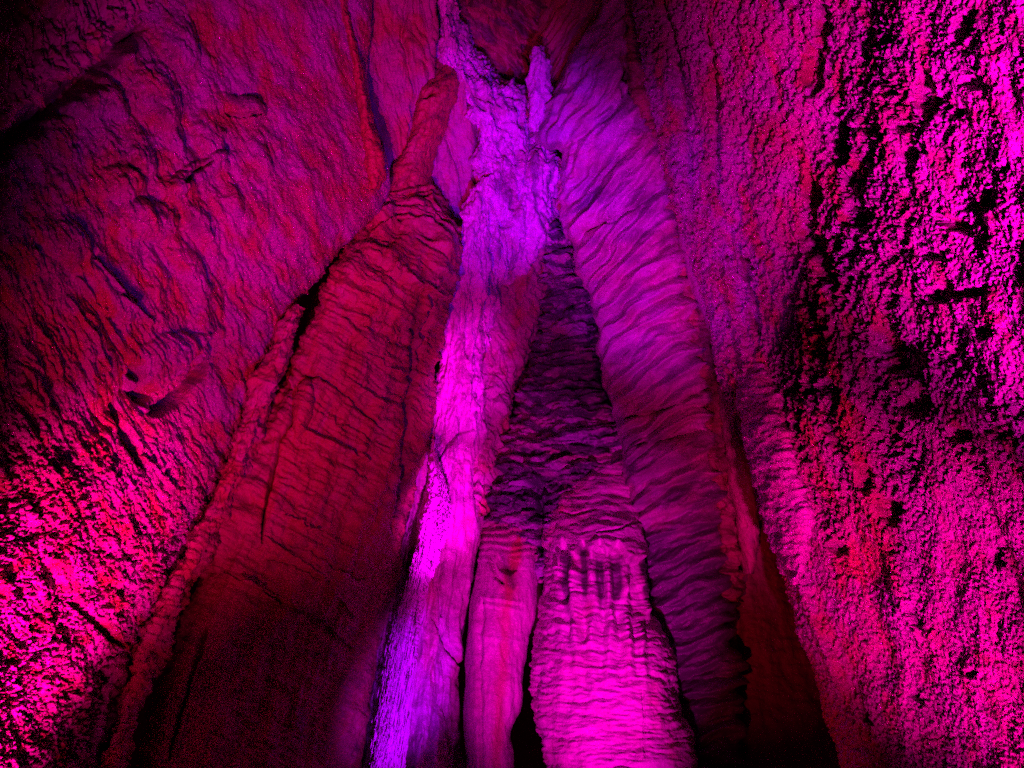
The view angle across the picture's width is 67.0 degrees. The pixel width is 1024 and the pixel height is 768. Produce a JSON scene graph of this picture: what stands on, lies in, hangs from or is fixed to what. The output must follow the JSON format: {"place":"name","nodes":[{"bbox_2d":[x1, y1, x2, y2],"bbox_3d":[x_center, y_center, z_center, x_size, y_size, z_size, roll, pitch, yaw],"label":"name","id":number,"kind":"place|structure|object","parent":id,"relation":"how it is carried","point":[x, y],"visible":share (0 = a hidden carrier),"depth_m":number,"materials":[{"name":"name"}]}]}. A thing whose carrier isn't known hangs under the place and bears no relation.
{"place":"outdoors","nodes":[
{"label":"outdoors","id":0,"kind":"place"},
{"bbox_2d":[0,0,389,767],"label":"cave wall","id":1,"kind":"structure","parent":0,"point":[192,202],"depth_m":7.59,"materials":[{"name":"stone"}]},
{"bbox_2d":[0,0,155,128],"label":"hanging rock shelf","id":2,"kind":"object","parent":1,"relation":"hanging from","point":[45,45],"visible":1,"depth_m":6.40,"materials":[{"name":"stone"}]},
{"bbox_2d":[86,648,129,767],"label":"rock rib","id":3,"kind":"object","parent":1,"relation":"attached to","point":[115,677],"visible":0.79,"depth_m":6.87,"materials":[{"name":"stone"}]},
{"bbox_2d":[100,303,304,767],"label":"rock rib","id":4,"kind":"object","parent":1,"relation":"attached to","point":[152,654],"visible":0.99,"depth_m":7.90,"materials":[{"name":"stone"}]},
{"bbox_2d":[339,0,386,189],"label":"rock rib","id":5,"kind":"object","parent":1,"relation":"attached to","point":[374,163],"visible":0.91,"depth_m":9.80,"materials":[{"name":"stone"}]},
{"bbox_2d":[107,8,625,767],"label":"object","id":6,"kind":"structure","parent":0,"point":[527,744],"depth_m":15.39,"materials":[{"name":"stone"}]},
{"bbox_2d":[131,193,462,767],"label":"flowstone column","id":7,"kind":"structure","parent":6,"relation":"attached to","point":[279,628],"depth_m":8.94,"materials":[{"name":"stone"}]},
{"bbox_2d":[388,57,459,213],"bbox_3d":[-1.371,-3.729,11.449,1.080,2.968,2.153,5,-55,-3],"label":"rock pillar","id":8,"kind":"object","parent":7,"relation":"on","point":[412,167],"visible":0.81,"depth_m":10.90,"materials":[{"name":"stone"}]},
{"bbox_2d":[405,175,495,767],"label":"flowstone sheet","id":9,"kind":"object","parent":6,"relation":"attached to","point":[459,433],"visible":0.73,"depth_m":11.04,"materials":[{"name":"pink stone"}]},
{"bbox_2d":[369,439,451,767],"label":"violet flowstone","id":10,"kind":"structure","parent":9,"relation":"attached to","point":[393,732],"depth_m":9.76,"materials":[{"name":"purple stone"}]},
{"bbox_2d":[436,0,561,352],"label":"violet flowstone","id":11,"kind":"object","parent":6,"relation":"attached to","point":[516,161],"visible":0.73,"depth_m":11.53,"materials":[{"name":"purple stone"}]},
{"bbox_2d":[431,69,477,226],"bbox_3d":[-0.897,-3.284,11.752,0.765,1.898,2.676,0,-55,0],"label":"rock fold","id":12,"kind":"object","parent":11,"relation":"attached to","point":[453,178],"visible":0.51,"depth_m":11.55,"materials":[{"name":"stone"}]},
{"bbox_2d":[463,515,537,767],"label":"rock pillar","id":13,"kind":"object","parent":6,"relation":"attached to","point":[502,608],"visible":0.84,"depth_m":10.34,"materials":[{"name":"pink stone"}]},
{"bbox_2d":[473,199,560,516],"bbox_3d":[0.064,-0.433,11.976,1.570,3.886,4.167,0,-55,0],"label":"rock fold","id":14,"kind":"object","parent":6,"relation":"attached to","point":[513,330],"visible":0.56,"depth_m":11.98,"materials":[{"name":"stone"}]},
{"bbox_2d":[483,222,621,582],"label":"banded column","id":15,"kind":"structure","parent":6,"relation":"attached to","point":[561,431],"depth_m":11.60,"materials":[{"name":"purple stone"}]},
{"bbox_2d":[528,446,697,767],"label":"flowstone column","id":16,"kind":"structure","parent":6,"relation":"attached to","point":[603,689],"depth_m":9.46,"materials":[{"name":"pink stone"}]},
{"bbox_2d":[362,451,428,767],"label":"fissured rock strip","id":17,"kind":"object","parent":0,"point":[409,543],"visible":0.2,"depth_m":10.41,"materials":[{"name":"stone"}]},
{"bbox_2d":[367,0,438,171],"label":"cave wall recess","id":18,"kind":"object","parent":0,"point":[402,54],"visible":0.31,"depth_m":10.78,"materials":[{"name":"stone"}]},
{"bbox_2d":[457,0,547,85],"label":"cave roof","id":19,"kind":"structure","parent":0,"point":[502,32],"depth_m":11.76,"materials":[{"name":"stone"}]},
{"bbox_2d":[532,0,601,87],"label":"rock drapery","id":20,"kind":"object","parent":19,"relation":"attached to","point":[563,25],"visible":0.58,"depth_m":11.36,"materials":[{"name":"stone"}]},
{"bbox_2d":[533,0,749,767],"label":"drapery wall","id":21,"kind":"structure","parent":0,"point":[617,218],"depth_m":10.48,"materials":[{"name":"purple stone"}]},
{"bbox_2d":[525,46,553,131],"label":"violet rock slab","id":22,"kind":"structure","parent":21,"relation":"attached to","point":[540,88],"depth_m":11.02,"materials":[{"name":"purple stone"}]},
{"bbox_2d":[620,0,746,601],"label":"rock rib","id":23,"kind":"object","parent":21,"relation":"attached to","point":[634,75],"visible":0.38,"depth_m":10.39,"materials":[{"name":"stone"}]},
{"bbox_2d":[632,0,1023,767],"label":"cave wall","id":24,"kind":"structure","parent":0,"point":[846,186],"depth_m":7.06,"materials":[{"name":"stone"}]},
{"bbox_2d":[677,225,759,573],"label":"violet rock slab","id":25,"kind":"structure","parent":24,"relation":"attached to","point":[742,494],"depth_m":10.21,"materials":[{"name":"stone"}]},
{"bbox_2d":[734,354,815,585],"bbox_3d":[2.825,0.754,8.823,0.491,3.690,1.600,0,-55,0],"label":"rock tongue","id":26,"kind":"object","parent":24,"relation":"attached to","point":[786,510],"visible":0.89,"depth_m":7.95,"materials":[{"name":"stone"}]},
{"bbox_2d":[729,514,840,767],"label":"dark rock apron","id":27,"kind":"object","parent":24,"relation":"attached to","point":[780,717],"visible":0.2,"depth_m":10.28,"materials":[{"name":"stone"}]}
]}

